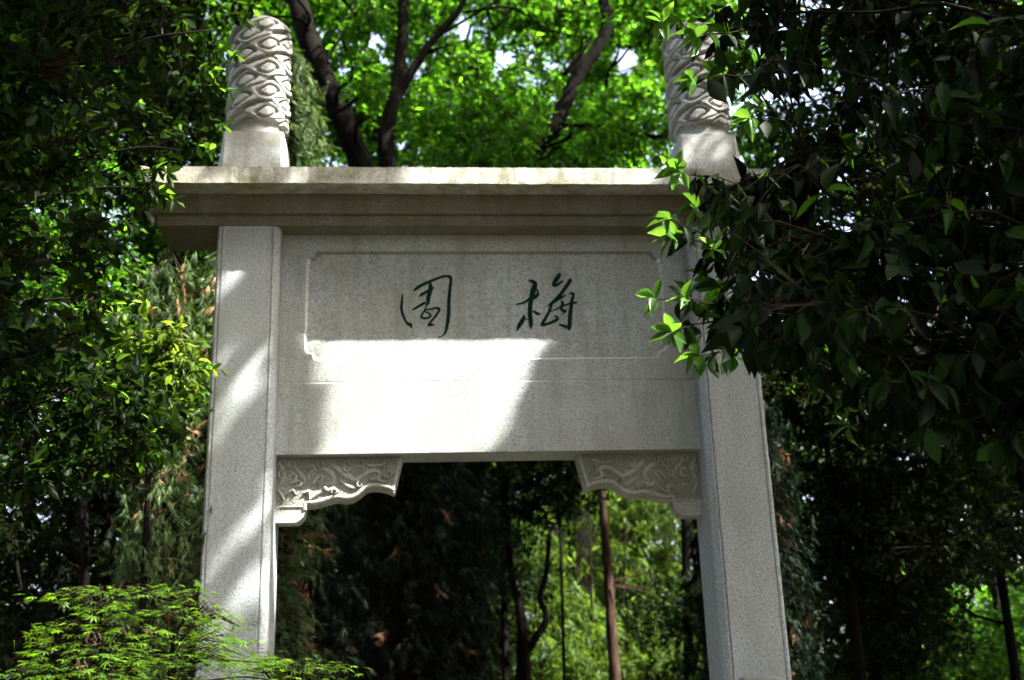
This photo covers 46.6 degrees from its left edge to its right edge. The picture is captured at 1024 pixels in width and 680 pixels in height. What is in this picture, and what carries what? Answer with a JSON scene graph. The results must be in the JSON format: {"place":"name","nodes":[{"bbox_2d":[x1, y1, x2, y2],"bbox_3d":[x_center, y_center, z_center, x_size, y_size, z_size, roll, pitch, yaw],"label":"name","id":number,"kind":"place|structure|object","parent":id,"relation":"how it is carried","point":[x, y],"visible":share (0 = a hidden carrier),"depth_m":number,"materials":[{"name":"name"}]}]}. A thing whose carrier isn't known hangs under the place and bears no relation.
{"place":"outdoors","nodes":[
{"label":"outdoors","id":0,"kind":"place"},
{"bbox_2d":[88,0,441,677],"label":"broad crowned tree","id":1,"kind":"object","parent":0,"point":[302,20],"visible":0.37,"depth_m":16.71,"materials":[{"name":"green plant"}]},
{"bbox_2d":[6,0,1021,679],"label":"sky","id":2,"kind":"structure","parent":0,"point":[628,59],"materials":[{"name":"white"}]},
{"bbox_2d":[449,0,1022,675],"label":"broad crowned tree","id":3,"kind":"object","parent":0,"point":[605,130],"visible":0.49,"depth_m":18.04,"materials":[{"name":"green plant"}]},
{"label":"ground","id":4,"kind":"structure","parent":0,"visible":0},
{"bbox_2d":[11,411,191,679],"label":"cypress","id":5,"kind":"object","parent":4,"relation":"on","point":[105,512],"visible":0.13,"depth_m":11.35,"materials":[{"name":"green plant"}]},
{"bbox_2d":[0,425,204,679],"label":"understorey shrub","id":6,"kind":"object","parent":4,"relation":"on","point":[24,532],"visible":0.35,"depth_m":11.00,"materials":[{"name":"green plant"}]},
{"bbox_2d":[0,62,211,679],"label":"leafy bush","id":7,"kind":"object","parent":4,"relation":"on","point":[62,292],"visible":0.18,"depth_m":10.51,"materials":[{"name":"green plant"}]},
{"bbox_2d":[0,102,223,675],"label":"understorey tree","id":8,"kind":"object","parent":4,"relation":"on","point":[206,160],"visible":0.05,"depth_m":13.95,"materials":[{"name":"green plant"}]},
{"bbox_2d":[0,0,261,516],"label":"privet tree","id":9,"kind":"object","parent":4,"relation":"on","point":[43,47],"visible":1,"depth_m":5.99,"materials":[{"name":"green plant"}]},
{"bbox_2d":[10,0,255,676],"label":"understorey tree","id":10,"kind":"object","parent":4,"relation":"on","point":[159,96],"visible":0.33,"depth_m":12.56,"materials":[{"name":"green plant"}]},
{"bbox_2d":[72,244,214,679],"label":"cypress","id":11,"kind":"object","parent":4,"relation":"on","point":[173,298],"visible":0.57,"depth_m":7.79,"materials":[{"name":"green plant"}]},
{"bbox_2d":[82,287,227,679],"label":"young tree","id":12,"kind":"object","parent":4,"relation":"on","point":[157,340],"visible":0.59,"depth_m":7.91,"materials":[{"name":"green plant"}]},
{"bbox_2d":[96,196,216,582],"bbox_3d":[-3.418,1.729,12.004,2.047,7.880,2.897,3,-19,-15],"label":"understorey tree","id":13,"kind":"object","parent":4,"relation":"on","point":[155,242],"visible":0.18,"depth_m":12.16,"materials":[{"name":"green plant"}]},
{"bbox_2d":[0,580,369,679],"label":"maple shrub","id":14,"kind":"object","parent":4,"relation":"on","point":[107,663],"visible":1,"depth_m":5.69,"materials":[{"name":"green plant"}]},
{"bbox_2d":[172,47,348,679],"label":"cypress","id":15,"kind":"object","parent":4,"relation":"on","point":[292,551],"visible":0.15,"depth_m":9.68,"materials":[{"name":"green plant"}]},
{"bbox_2d":[286,460,554,679],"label":"understorey tree","id":16,"kind":"object","parent":4,"relation":"on","point":[512,603],"visible":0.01,"depth_m":24.28,"materials":[{"name":"green plant"}]},
{"bbox_2d":[323,0,586,679],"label":"broad crowned tree","id":17,"kind":"object","parent":4,"relation":"on","point":[458,88],"visible":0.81,"depth_m":18.09,"materials":[{"name":"green plant"}]},
{"bbox_2d":[206,0,805,670],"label":"broad crowned tree","id":18,"kind":"object","parent":4,"relation":"on","point":[582,538],"depth_m":24.04,"materials":[{"name":"green plant"}]},
{"bbox_2d":[5,245,1020,679],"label":"wood","id":19,"kind":"object","parent":4,"relation":"on","point":[621,559],"depth_m":31.55,"materials":[{"name":"green plant"}]},
{"bbox_2d":[495,480,701,679],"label":"bamboo clump","id":20,"kind":"object","parent":4,"relation":"on","point":[586,647],"visible":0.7,"depth_m":20.09,"materials":[{"name":"green plant"}]},
{"bbox_2d":[563,460,659,679],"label":"slender tree","id":21,"kind":"object","parent":4,"relation":"on","point":[610,586],"visible":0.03,"depth_m":16.82,"materials":[{"name":"brown plant"}]},
{"bbox_2d":[484,467,805,678],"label":"understorey tree","id":22,"kind":"object","parent":4,"relation":"on","point":[529,582],"visible":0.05,"depth_m":25.28,"materials":[{"name":"green plant"}]},
{"bbox_2d":[615,519,707,679],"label":"understorey tree","id":23,"kind":"object","parent":4,"relation":"on","point":[670,616],"visible":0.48,"depth_m":17.30,"materials":[{"name":"green plant"}]},
{"bbox_2d":[681,519,693,679],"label":"slim tree","id":24,"kind":"object","parent":4,"relation":"on","point":[685,531],"depth_m":18.06,"materials":[{"name":"brown plant"}]},
{"bbox_2d":[679,519,709,679],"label":"cypress","id":25,"kind":"object","parent":4,"relation":"on","point":[692,545],"visible":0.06,"depth_m":13.62,"materials":[{"name":"green plant"}]},
{"bbox_2d":[763,395,830,679],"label":"cypress","id":26,"kind":"object","parent":4,"relation":"on","point":[809,666],"visible":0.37,"depth_m":9.88,"materials":[{"name":"green plant"}]},
{"bbox_2d":[635,0,1023,476],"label":"broadleaf tree","id":27,"kind":"object","parent":4,"relation":"on","point":[880,365],"visible":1,"depth_m":5.48,"materials":[{"name":"green plant"}]},
{"bbox_2d":[760,321,959,679],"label":"understorey tree","id":28,"kind":"object","parent":4,"relation":"on","point":[843,530],"visible":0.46,"depth_m":11.69,"materials":[{"name":"green plant"}]},
{"bbox_2d":[731,0,1023,514],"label":"understorey tree","id":29,"kind":"object","parent":4,"relation":"on","point":[923,77],"visible":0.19,"depth_m":12.28,"materials":[{"name":"green plant"}]},
{"bbox_2d":[787,533,982,679],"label":"understorey shrub","id":30,"kind":"object","parent":4,"relation":"on","point":[894,639],"visible":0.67,"depth_m":12.45,"materials":[{"name":"green plant"}]},
{"bbox_2d":[772,214,1009,675],"bbox_3d":[6.844,2.124,17.931,7.894,10.316,5.698,0,-19,-4],"label":"understorey tree","id":31,"kind":"object","parent":4,"relation":"on","point":[995,595],"depth_m":17.34,"materials":[{"name":"green plant"}]},
{"bbox_2d":[776,439,1023,679],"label":"understorey tree","id":32,"kind":"object","parent":4,"relation":"on","point":[971,606],"visible":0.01,"depth_m":23.32,"materials":[{"name":"green plant"}]},
{"bbox_2d":[828,284,1023,679],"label":"understorey tree","id":33,"kind":"object","parent":4,"relation":"on","point":[983,529],"visible":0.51,"depth_m":11.46,"materials":[{"name":"green plant"}]},
{"bbox_2d":[902,573,1023,679],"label":"understorey shrub","id":34,"kind":"object","parent":4,"relation":"on","point":[995,668],"visible":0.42,"depth_m":16.50,"materials":[{"name":"green plant"}]},
{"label":"path","id":35,"kind":"structure","parent":0,"visible":0},
{"bbox_2d":[275,497,390,679],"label":"cypress","id":36,"kind":"object","parent":35,"relation":"on","point":[334,608],"visible":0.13,"depth_m":12.54,"materials":[{"name":"green plant"}]},
{"bbox_2d":[309,462,497,679],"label":"cypress","id":37,"kind":"object","parent":35,"relation":"on","point":[399,532],"visible":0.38,"depth_m":13.61,"materials":[{"name":"green plant"}]},
{"bbox_2d":[294,494,556,679],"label":"understorey shrub","id":38,"kind":"object","parent":35,"relation":"on","point":[512,640],"visible":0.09,"depth_m":17.18,"materials":[{"name":"green plant"}]},
{"bbox_2d":[385,461,524,679],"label":"cypress","id":39,"kind":"object","parent":35,"relation":"on","point":[475,628],"visible":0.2,"depth_m":14.46,"materials":[{"name":"green plant"}]},
{"bbox_2d":[141,15,809,679],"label":"stone gate","id":40,"kind":"structure","parent":35,"relation":"on","point":[375,329],"depth_m":8.56,"materials":[{"name":"stone"}]},
{"bbox_2d":[453,460,613,679],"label":"forked tree","id":41,"kind":"object","parent":35,"relation":"on","point":[548,498],"visible":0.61,"depth_m":15.97,"materials":[{"name":"green plant"}]},
{"bbox_2d":[558,475,565,679],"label":"slim tree","id":42,"kind":"object","parent":35,"relation":"on","point":[562,606],"depth_m":16.79,"materials":[{"name":"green plant"}]},
{"bbox_2d":[487,430,806,679],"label":"understorey tree","id":43,"kind":"object","parent":35,"relation":"on","point":[504,612],"visible":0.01,"depth_m":16.91,"materials":[{"name":"green plant"}]}
]}

